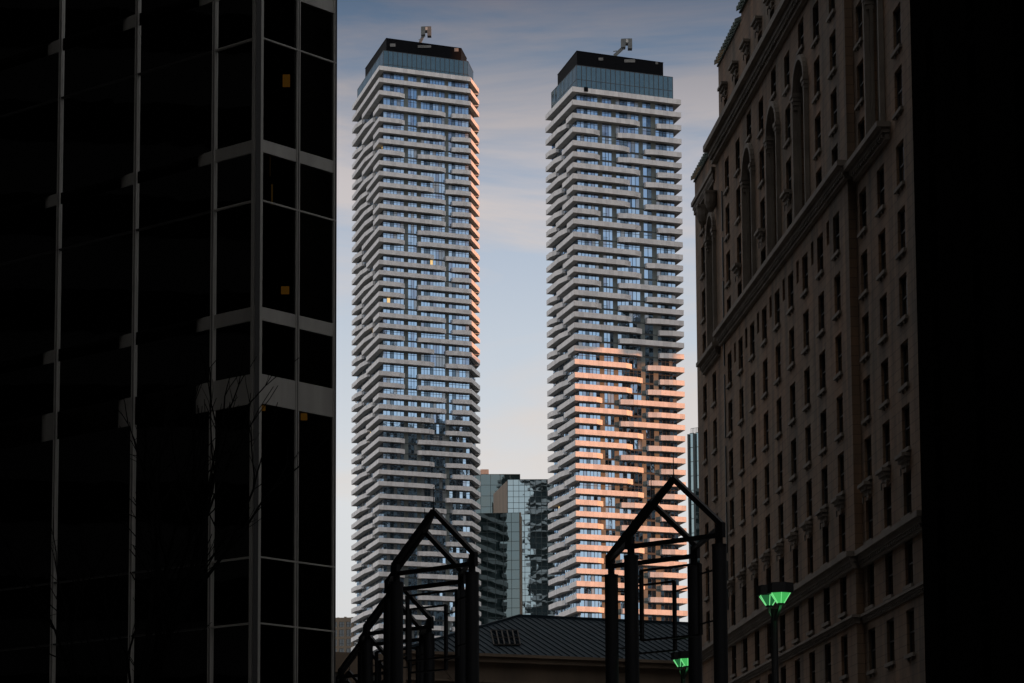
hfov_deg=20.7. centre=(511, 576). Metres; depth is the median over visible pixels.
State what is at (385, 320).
window
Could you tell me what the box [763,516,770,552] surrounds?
window
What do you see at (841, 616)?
window
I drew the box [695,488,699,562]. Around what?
office building
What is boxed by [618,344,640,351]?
window
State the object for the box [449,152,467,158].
window
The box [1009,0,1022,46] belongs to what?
window
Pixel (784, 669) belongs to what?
window
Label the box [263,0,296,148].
window
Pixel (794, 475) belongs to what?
window
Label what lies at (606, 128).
window
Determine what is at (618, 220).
window
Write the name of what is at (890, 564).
window
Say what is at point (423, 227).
window
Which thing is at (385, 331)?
window
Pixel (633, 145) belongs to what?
window
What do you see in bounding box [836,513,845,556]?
window
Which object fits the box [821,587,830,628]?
window
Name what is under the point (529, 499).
office building
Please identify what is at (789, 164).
window
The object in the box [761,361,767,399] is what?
window
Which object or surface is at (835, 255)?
window
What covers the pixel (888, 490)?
window
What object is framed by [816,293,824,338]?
window
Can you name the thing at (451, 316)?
window
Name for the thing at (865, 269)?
window
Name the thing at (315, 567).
window
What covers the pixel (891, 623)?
window
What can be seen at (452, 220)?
window
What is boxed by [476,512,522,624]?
office building
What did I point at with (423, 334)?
window
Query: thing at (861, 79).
window
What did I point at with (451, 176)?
window
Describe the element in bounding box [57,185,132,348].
window
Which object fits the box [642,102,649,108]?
window
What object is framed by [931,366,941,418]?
window
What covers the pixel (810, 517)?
window
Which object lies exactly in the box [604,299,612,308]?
window
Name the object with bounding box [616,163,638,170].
window
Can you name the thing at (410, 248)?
window
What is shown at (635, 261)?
window
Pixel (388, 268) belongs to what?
window
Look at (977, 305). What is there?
window
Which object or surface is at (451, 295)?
window
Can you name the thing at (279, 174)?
window
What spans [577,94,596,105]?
window
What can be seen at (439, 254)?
window
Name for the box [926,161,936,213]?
window
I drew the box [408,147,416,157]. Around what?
window
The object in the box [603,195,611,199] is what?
window
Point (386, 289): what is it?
window
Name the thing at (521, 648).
railway station
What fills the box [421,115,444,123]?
window
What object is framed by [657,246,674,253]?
window
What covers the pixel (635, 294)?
window
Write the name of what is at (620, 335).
window
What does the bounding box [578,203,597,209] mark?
window
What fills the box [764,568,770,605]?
window
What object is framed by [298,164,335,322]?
window
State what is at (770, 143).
arched window
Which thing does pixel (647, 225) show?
window
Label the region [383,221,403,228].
window
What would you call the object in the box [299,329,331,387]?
window
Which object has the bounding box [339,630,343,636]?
window
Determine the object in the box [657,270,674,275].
window
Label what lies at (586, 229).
window
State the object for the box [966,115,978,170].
window
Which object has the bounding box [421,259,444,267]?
window
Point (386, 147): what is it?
window
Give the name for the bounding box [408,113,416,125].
window
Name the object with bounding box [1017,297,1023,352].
window
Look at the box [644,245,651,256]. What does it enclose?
window
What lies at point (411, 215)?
window
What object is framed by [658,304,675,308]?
window
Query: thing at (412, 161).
window
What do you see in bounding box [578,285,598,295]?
window
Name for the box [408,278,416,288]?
window
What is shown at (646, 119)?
window
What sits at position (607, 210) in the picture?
window
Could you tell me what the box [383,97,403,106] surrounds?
window
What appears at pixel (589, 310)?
window
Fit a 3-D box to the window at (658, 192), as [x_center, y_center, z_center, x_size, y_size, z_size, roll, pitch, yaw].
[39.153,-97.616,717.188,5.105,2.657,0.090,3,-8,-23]
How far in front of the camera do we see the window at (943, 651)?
142.30 m
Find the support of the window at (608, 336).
in the condominium tower at (613, 189)
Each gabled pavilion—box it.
[336,635,382,682]
[344,666,357,682]
[357,584,434,682]
[383,487,478,682]
[604,453,727,682]
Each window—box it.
[0,0,59,58]
[0,52,59,208]
[0,206,55,361]
[0,363,53,422]
[0,440,52,682]
[51,426,129,682]
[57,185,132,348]
[58,346,130,411]
[59,28,134,192]
[63,0,134,37]
[131,412,208,682]
[134,164,210,331]
[135,330,209,396]
[137,2,213,171]
[140,0,177,12]
[211,404,252,682]
[212,153,251,314]
[214,321,249,380]
[215,0,251,149]
[260,404,296,682]
[262,153,296,313]
[262,321,294,380]
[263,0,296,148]
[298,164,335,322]
[298,411,334,682]
[299,2,335,159]
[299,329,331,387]
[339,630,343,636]
[339,639,343,645]
[383,72,403,79]
[383,84,403,93]
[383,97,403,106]
[383,110,403,119]
[383,123,403,129]
[383,134,403,140]
[383,145,403,151]
[383,155,403,162]
[383,166,403,172]
[383,177,403,183]
[383,188,403,194]
[383,199,403,205]
[383,210,403,216]
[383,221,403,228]
[383,232,403,239]
[383,243,403,252]
[383,255,403,261]
[383,266,403,271]
[383,276,403,285]
[383,287,403,296]
[383,297,403,306]
[383,308,403,313]
[383,318,403,324]
[383,329,403,338]
[383,340,403,345]
[383,350,403,358]
[408,75,416,81]
[408,87,416,99]
[408,100,416,107]
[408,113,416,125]
[408,126,416,131]
[408,137,416,141]
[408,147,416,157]
[408,158,416,163]
[408,169,416,174]
[408,180,416,185]
[408,191,416,195]
[408,201,416,206]
[408,212,416,217]
[408,223,416,233]
[408,234,416,245]
[408,246,416,252]
[408,258,416,262]
[408,268,416,272]
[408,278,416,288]
[408,289,416,298]
[408,300,416,309]
[408,310,416,314]
[421,77,443,84]
[421,89,443,98]
[421,101,444,111]
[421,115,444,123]
[421,128,444,135]
[421,138,444,145]
[421,149,444,155]
[421,160,444,169]
[421,171,444,182]
[421,181,444,193]
[421,192,444,200]
[421,203,444,210]
[421,214,444,222]
[421,225,444,231]
[421,236,444,245]
[421,247,444,259]
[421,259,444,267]
[421,269,444,277]
[421,280,444,286]
[421,290,444,296]
[421,301,444,307]
[421,311,444,317]
[421,321,444,329]
[421,332,444,338]
[421,343,444,353]
[421,354,444,366]
[448,80,467,87]
[448,92,467,100]
[448,104,467,117]
[448,118,467,126]
[448,131,467,140]
[449,142,467,150]
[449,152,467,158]
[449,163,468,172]
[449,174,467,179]
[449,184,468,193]
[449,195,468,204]
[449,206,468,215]
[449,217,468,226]
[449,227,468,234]
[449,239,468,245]
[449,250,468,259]
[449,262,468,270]
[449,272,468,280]
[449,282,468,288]
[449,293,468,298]
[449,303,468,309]
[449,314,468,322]
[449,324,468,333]
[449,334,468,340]
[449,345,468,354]
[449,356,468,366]
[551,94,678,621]
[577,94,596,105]
[577,107,596,114]
[577,120,597,129]
[577,134,597,143]
[577,147,597,155]
[577,158,597,164]
[577,170,597,176]
[578,181,597,186]
[578,192,597,197]
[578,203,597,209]
[578,215,597,220]
[578,226,598,233]
[578,239,598,249]
[578,251,598,256]
[578,262,598,268]
[578,274,598,280]
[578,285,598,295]
[578,296,598,303]
[579,307,598,312]
[579,318,598,323]
[579,329,598,335]
[602,97,610,103]
[602,110,610,117]
[602,123,610,136]
[602,137,610,143]
[602,150,611,160]
[602,161,611,165]
[603,172,611,176]
[603,183,611,188]
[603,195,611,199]
[603,206,611,216]
[603,217,611,224]
[603,228,611,240]
[603,241,611,247]
[603,254,612,258]
[603,265,612,269]
[604,276,612,286]
[604,287,612,292]
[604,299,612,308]
[616,99,637,106]
[616,112,637,120]
[616,125,637,133]
[616,138,638,152]
[616,152,638,157]
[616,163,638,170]
[616,174,638,185]
[617,185,638,191]
[617,196,638,207]
[617,207,638,213]
[617,219,638,224]
[617,229,639,240]
[617,242,639,250]
[617,255,639,266]
[617,266,639,272]
[617,277,639,283]
[618,289,639,300]
[618,300,639,308]
[618,311,640,321]
[618,322,640,329]
[618,333,640,338]
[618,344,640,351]
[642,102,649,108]
[643,115,650,127]
[643,128,650,134]
[643,142,650,153]
[643,155,650,159]
[643,166,650,175]
[643,177,650,186]
[643,188,651,198]
[643,199,650,204]
[644,210,651,214]
[644,222,651,231]
[644,232,651,238]
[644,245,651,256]
[644,258,651,267]
[644,269,651,278]
[644,280,651,284]
[645,291,652,296]
[645,302,652,306]
[655,103,672,110]
[655,116,672,123]
[655,129,672,137]
[656,143,673,150]
[656,156,673,161]
[656,167,673,172]
[656,178,673,185]
[656,189,673,194]
[656,200,673,206]
[656,211,673,217]
[657,223,673,227]
[657,234,674,240]
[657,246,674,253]
[657,259,674,266]
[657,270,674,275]
[657,281,674,286]
[657,292,674,298]
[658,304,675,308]
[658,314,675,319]
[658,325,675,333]
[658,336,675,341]
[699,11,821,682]
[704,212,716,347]
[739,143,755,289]
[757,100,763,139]
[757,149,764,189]
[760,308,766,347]
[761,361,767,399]
[762,199,765,232]
[762,413,768,452]
[762,466,769,505]
[763,101,781,256]
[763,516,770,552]
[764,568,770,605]
[765,623,770,660]
[773,292,779,332]
[773,345,780,385]
[774,399,781,439]
[775,453,782,494]
[776,505,783,542]
[778,615,785,652]
[781,558,783,581]
[782,54,789,96]
[783,107,790,148]
[783,667,785,682]
[786,274,793,315]
[787,329,794,370]
[788,160,791,194]
[788,384,795,426]
[789,54,809,218]
[789,440,796,482]
[790,493,797,531]
[792,606,799,645]
[794,548,798,584]
[797,659,799,682]
[800,254,808,298]
[801,311,809,355]
[802,368,810,412]
[803,426,811,469]
[804,480,812,520]
[805,536,813,577]
[806,597,814,637]
[811,4,818,48]
[812,60,820,103]
[812,652,814,682]
[813,115,821,159]
[815,235,823,280]
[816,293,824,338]
[817,352,825,397]
[818,411,826,456]
[819,467,827,508]
[820,525,828,567]
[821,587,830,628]
[826,0,834,22]
[827,33,836,79]
[827,643,831,682]
[828,90,837,136]
[831,214,839,260]
[832,274,840,320]
[833,335,842,381]
[834,146,837,162]
[834,395,843,442]
[835,453,844,496]
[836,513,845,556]
[838,577,846,619]
[839,635,848,681]
[853,3,862,51]
[854,62,864,110]
[857,190,866,238]
[858,252,868,300]
[859,314,869,362]
[860,121,864,140]
[861,0,884,135]
[861,377,870,425]
[862,437,871,481]
[863,499,872,544]
[865,564,874,611]
[866,628,876,676]
[874,167,884,216]
[876,231,886,280]
[877,295,887,345]
[879,360,889,410]
[880,422,890,467]
[881,485,891,532]
[883,553,893,601]
[884,619,894,669]
[890,7,901,58]
[892,67,902,119]
[893,143,904,193]
[895,208,905,259]
[896,275,907,326]
[898,341,909,393]
[899,405,910,452]
[901,470,911,519]
[902,540,913,590]
[904,609,915,660]
[923,26,933,79]
[924,93,935,146]
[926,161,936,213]
[927,229,938,281]
[929,297,940,349]
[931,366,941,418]
[932,436,943,487]
[934,505,945,556]
[935,576,946,626]
[940,646,947,682]
[962,0,974,28]
[964,42,976,99]
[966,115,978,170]
[968,186,980,242]
[969,259,981,314]
[971,332,983,387]
[973,405,985,460]
[975,479,987,533]
[977,554,989,607]
[979,629,991,682]
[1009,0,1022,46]
[1011,61,1023,122]
[1013,139,1023,198]
[1015,218,1023,275]
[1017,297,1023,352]
[1020,377,1023,430]
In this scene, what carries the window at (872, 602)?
in the hotel building at (803, 208)
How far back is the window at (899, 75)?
158.71 m
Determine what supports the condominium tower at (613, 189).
on the ground
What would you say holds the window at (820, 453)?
in the hotel building at (803, 208)
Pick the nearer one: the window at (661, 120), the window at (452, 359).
the window at (661, 120)
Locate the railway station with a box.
[336,614,688,682]
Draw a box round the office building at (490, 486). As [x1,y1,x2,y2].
[476,469,519,512]
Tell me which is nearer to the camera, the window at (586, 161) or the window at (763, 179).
the window at (763, 179)
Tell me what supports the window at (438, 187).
in the condominium tower at (415, 419)
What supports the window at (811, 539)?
in the hotel building at (803, 208)
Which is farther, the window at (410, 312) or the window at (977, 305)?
the window at (410, 312)
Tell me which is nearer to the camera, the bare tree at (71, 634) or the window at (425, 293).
the bare tree at (71, 634)
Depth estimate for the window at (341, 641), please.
873.42 m
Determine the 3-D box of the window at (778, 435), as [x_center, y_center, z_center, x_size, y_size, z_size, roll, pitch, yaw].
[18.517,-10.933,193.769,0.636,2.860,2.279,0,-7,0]
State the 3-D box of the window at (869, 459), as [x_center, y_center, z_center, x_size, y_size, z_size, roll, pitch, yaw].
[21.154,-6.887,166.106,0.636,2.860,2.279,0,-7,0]
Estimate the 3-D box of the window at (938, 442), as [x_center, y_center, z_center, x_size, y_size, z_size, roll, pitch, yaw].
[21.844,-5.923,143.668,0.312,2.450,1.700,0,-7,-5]
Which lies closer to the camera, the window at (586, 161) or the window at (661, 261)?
the window at (586, 161)
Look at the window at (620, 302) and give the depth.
709.57 m
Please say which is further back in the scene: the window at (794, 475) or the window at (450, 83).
the window at (450, 83)
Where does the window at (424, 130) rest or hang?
in the condominium tower at (415, 419)
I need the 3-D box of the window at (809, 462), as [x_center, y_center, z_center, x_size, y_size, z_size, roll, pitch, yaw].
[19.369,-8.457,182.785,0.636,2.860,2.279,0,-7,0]
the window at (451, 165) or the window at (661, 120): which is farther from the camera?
the window at (451, 165)
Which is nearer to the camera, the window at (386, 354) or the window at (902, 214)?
the window at (902, 214)
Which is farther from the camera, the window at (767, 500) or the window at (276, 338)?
the window at (767, 500)
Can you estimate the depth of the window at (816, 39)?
181.39 m
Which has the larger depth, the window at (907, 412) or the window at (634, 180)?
the window at (634, 180)
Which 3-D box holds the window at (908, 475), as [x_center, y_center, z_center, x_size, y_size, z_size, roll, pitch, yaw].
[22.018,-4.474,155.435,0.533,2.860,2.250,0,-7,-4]
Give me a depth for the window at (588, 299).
705.25 m
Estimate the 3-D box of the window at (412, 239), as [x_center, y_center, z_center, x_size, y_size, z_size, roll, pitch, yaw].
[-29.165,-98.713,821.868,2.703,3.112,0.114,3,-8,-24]
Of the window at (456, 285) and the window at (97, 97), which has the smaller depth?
the window at (97, 97)
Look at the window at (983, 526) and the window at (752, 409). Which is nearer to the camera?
the window at (983, 526)
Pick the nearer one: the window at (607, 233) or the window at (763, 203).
the window at (763, 203)
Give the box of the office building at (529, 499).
[493,479,554,615]
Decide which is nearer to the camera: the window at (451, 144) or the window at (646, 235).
the window at (646, 235)
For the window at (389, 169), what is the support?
in the condominium tower at (415, 419)
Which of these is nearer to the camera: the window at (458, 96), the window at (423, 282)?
the window at (423, 282)
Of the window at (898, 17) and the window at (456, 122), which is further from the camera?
the window at (456, 122)
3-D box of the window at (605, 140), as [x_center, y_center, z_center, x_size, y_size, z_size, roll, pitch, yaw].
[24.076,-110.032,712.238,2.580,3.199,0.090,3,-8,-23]
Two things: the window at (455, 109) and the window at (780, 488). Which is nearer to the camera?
the window at (780, 488)
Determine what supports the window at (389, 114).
in the condominium tower at (415, 419)
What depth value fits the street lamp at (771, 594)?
70.19 m
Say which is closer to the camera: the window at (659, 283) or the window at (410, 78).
the window at (659, 283)
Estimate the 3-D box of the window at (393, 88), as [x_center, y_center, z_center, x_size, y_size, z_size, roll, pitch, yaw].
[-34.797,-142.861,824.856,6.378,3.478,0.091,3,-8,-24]
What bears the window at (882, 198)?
in the hotel building at (803, 208)
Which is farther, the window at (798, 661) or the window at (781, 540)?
the window at (781, 540)
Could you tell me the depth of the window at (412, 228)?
822.31 m
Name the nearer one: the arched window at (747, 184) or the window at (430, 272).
the arched window at (747, 184)
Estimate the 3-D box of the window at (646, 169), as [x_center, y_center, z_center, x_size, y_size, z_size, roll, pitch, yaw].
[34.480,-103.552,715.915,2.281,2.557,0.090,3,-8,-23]
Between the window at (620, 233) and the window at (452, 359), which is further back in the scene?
the window at (452, 359)
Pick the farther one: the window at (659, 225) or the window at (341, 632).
the window at (341, 632)
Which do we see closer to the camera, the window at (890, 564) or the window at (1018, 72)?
the window at (1018, 72)
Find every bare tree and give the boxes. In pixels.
[0,498,265,682]
[105,346,328,682]
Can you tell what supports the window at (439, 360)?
in the condominium tower at (415, 419)
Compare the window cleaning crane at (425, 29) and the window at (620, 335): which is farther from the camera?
the window cleaning crane at (425, 29)
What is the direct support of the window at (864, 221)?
in the hotel building at (803, 208)
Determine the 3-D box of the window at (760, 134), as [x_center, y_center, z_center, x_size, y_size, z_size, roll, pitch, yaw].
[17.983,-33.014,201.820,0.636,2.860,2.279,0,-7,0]
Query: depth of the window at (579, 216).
707.67 m
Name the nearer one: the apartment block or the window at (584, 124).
the window at (584, 124)
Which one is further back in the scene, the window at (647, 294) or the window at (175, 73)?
the window at (647, 294)
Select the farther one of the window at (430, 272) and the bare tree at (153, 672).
the window at (430, 272)
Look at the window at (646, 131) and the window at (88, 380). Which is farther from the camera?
the window at (646, 131)
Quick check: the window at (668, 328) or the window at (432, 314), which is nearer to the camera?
the window at (668, 328)
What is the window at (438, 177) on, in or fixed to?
in the condominium tower at (415, 419)
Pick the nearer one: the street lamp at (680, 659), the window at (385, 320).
the street lamp at (680, 659)
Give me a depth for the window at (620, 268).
710.61 m
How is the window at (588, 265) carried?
in the condominium tower at (613, 189)
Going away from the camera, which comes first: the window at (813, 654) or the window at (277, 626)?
the window at (277, 626)
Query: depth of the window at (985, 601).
134.44 m
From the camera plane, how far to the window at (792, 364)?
189.58 m
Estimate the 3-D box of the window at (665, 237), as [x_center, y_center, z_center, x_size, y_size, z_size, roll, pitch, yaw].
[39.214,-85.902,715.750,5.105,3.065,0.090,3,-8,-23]
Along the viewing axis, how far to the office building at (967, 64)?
137.35 m
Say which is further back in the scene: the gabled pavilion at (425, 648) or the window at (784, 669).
the window at (784, 669)
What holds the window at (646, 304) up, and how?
in the condominium tower at (613, 189)
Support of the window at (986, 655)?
in the office building at (967, 64)
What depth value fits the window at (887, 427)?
161.53 m
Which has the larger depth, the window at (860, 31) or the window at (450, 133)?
the window at (450, 133)
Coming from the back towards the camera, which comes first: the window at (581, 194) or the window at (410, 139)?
the window at (410, 139)
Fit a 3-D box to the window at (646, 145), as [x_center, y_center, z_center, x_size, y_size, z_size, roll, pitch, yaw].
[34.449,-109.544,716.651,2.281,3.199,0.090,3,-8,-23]
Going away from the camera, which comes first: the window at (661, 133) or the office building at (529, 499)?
the window at (661, 133)
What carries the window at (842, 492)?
in the hotel building at (803, 208)
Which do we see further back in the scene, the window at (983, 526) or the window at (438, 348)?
the window at (438, 348)
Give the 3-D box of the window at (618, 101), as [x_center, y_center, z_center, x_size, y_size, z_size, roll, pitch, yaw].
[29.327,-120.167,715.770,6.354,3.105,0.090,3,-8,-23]
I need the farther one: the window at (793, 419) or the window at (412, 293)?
the window at (412, 293)
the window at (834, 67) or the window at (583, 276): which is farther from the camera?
the window at (583, 276)
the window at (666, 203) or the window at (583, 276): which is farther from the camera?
the window at (666, 203)
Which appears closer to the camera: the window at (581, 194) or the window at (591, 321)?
the window at (591, 321)
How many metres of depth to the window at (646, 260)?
713.04 m
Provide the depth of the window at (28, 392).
88.40 m
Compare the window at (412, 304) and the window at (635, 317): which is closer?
the window at (635, 317)
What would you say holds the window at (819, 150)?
in the hotel building at (803, 208)
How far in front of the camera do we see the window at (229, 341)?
82.16 m
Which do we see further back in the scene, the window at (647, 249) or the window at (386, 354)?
the window at (386, 354)
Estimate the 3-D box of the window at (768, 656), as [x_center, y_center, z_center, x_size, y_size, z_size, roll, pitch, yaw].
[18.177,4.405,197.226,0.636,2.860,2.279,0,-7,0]
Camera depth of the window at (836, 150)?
174.89 m
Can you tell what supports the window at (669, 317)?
in the condominium tower at (613, 189)
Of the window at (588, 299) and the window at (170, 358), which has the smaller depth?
the window at (170, 358)
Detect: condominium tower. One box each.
[351,38,480,652]
[545,51,687,621]
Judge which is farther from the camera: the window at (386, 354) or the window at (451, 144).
the window at (451, 144)
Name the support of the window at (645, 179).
in the condominium tower at (613, 189)
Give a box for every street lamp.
[671,651,688,682]
[756,582,793,682]
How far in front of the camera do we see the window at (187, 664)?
83.23 m
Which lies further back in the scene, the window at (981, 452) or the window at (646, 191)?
the window at (646, 191)
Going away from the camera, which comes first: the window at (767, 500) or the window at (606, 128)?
the window at (767, 500)
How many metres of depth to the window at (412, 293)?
819.90 m
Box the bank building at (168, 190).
[0,0,336,682]
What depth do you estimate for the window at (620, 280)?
710.09 m
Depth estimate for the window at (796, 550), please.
187.97 m
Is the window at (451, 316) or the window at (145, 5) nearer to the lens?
the window at (145, 5)
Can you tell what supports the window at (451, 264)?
in the condominium tower at (415, 419)
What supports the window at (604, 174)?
in the condominium tower at (613, 189)
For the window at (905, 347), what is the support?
in the hotel building at (803, 208)
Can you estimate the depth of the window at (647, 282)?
712.35 m
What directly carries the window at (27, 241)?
in the bank building at (168, 190)
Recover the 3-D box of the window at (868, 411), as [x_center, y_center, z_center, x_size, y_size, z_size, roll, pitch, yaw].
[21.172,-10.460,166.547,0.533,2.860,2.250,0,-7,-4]
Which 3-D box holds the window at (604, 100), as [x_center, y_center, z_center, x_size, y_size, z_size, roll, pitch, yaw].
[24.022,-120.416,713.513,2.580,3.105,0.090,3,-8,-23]
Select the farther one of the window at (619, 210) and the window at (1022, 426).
the window at (619, 210)
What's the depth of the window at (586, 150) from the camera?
709.74 m
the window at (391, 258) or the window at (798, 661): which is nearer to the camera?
the window at (798, 661)
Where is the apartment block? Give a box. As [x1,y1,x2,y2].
[336,617,356,651]
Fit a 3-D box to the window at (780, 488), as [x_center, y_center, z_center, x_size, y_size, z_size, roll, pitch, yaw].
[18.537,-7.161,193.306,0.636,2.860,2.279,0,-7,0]
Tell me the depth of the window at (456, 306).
825.53 m
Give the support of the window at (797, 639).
in the hotel building at (803, 208)
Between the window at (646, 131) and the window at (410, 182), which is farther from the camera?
the window at (410, 182)
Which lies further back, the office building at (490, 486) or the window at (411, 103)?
the office building at (490, 486)
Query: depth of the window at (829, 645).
176.41 m
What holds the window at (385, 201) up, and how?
in the condominium tower at (415, 419)
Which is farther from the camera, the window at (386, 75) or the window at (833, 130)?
the window at (386, 75)
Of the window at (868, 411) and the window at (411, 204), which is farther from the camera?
the window at (411, 204)
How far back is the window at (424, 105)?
829.57 m
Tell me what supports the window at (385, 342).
in the condominium tower at (415, 419)
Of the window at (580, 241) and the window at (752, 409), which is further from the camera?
the window at (580, 241)
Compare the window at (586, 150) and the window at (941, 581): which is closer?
the window at (941, 581)
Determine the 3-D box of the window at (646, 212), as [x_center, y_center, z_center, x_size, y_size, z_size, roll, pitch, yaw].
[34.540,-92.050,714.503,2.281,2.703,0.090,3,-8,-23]
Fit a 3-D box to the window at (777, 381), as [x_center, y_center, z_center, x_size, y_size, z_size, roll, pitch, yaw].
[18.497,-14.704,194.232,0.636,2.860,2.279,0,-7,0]
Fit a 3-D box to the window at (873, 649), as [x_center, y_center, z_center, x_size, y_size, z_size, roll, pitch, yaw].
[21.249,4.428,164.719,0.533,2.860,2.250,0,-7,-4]
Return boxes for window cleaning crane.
[419,26,430,42]
[613,38,631,55]
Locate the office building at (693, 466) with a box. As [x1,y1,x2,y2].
[687,427,698,563]
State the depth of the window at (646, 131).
717.23 m
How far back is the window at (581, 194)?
708.53 m
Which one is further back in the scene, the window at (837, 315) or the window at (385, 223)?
the window at (385, 223)
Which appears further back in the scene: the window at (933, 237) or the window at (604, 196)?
the window at (604, 196)
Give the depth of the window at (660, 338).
712.69 m
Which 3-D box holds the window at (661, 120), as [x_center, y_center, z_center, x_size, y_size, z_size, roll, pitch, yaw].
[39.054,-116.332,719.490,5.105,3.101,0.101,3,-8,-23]
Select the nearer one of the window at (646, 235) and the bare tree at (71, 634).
the bare tree at (71, 634)
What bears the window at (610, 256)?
in the condominium tower at (613, 189)
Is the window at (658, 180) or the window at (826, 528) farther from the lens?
the window at (658, 180)
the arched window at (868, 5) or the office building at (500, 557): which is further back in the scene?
the office building at (500, 557)
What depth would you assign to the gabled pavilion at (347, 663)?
142.50 m
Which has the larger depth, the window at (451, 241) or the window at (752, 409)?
the window at (451, 241)
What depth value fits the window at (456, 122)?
832.21 m
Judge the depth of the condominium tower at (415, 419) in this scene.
822.54 m
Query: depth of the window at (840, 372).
173.29 m
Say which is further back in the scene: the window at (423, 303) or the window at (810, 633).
the window at (423, 303)
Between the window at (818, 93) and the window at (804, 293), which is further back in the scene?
the window at (804, 293)
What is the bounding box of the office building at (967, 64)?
[910,0,1023,682]
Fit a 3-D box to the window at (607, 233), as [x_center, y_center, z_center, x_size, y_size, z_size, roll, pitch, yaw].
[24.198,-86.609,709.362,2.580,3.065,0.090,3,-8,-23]
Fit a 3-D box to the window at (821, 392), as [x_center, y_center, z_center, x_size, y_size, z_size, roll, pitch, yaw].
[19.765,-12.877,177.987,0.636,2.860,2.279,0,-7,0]
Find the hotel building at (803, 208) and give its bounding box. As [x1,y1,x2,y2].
[691,0,925,682]
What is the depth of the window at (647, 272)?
712.69 m
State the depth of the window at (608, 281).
708.01 m
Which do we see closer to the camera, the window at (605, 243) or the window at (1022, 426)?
the window at (1022, 426)
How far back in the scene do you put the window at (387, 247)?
819.10 m
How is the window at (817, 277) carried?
in the hotel building at (803, 208)
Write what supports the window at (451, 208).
in the condominium tower at (415, 419)
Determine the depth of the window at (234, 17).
83.17 m
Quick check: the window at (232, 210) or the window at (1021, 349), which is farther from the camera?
the window at (1021, 349)
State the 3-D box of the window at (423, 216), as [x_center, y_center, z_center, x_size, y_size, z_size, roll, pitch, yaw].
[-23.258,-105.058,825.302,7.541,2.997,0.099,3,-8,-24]
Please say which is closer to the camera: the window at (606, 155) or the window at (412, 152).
the window at (606, 155)
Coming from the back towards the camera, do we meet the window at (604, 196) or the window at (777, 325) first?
the window at (604, 196)
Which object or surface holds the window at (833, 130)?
in the hotel building at (803, 208)
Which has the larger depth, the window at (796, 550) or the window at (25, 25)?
the window at (796, 550)
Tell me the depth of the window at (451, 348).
823.92 m
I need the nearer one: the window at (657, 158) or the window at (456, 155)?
the window at (657, 158)
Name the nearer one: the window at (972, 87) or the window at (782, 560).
the window at (972, 87)
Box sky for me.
[336,0,740,621]
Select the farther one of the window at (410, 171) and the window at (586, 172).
the window at (410, 171)
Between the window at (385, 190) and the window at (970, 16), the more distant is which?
the window at (385, 190)
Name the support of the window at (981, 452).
in the office building at (967, 64)
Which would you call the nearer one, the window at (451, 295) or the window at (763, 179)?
the window at (763, 179)
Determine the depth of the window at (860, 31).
169.78 m
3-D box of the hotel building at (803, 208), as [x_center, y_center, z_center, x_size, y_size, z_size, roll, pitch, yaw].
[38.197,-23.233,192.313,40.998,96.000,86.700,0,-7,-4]
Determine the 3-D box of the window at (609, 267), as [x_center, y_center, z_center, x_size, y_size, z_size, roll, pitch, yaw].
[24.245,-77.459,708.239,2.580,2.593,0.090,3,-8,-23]
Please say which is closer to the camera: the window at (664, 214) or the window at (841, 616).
the window at (841, 616)
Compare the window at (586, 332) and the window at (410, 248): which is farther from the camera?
the window at (410, 248)
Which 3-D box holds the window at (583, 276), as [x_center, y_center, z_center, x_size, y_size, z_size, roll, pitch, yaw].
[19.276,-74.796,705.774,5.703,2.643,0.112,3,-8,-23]
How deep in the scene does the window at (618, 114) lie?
715.48 m
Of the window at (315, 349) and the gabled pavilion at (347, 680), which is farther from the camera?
the gabled pavilion at (347, 680)
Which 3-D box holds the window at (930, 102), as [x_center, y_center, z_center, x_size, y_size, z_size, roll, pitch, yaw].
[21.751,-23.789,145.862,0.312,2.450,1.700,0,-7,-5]

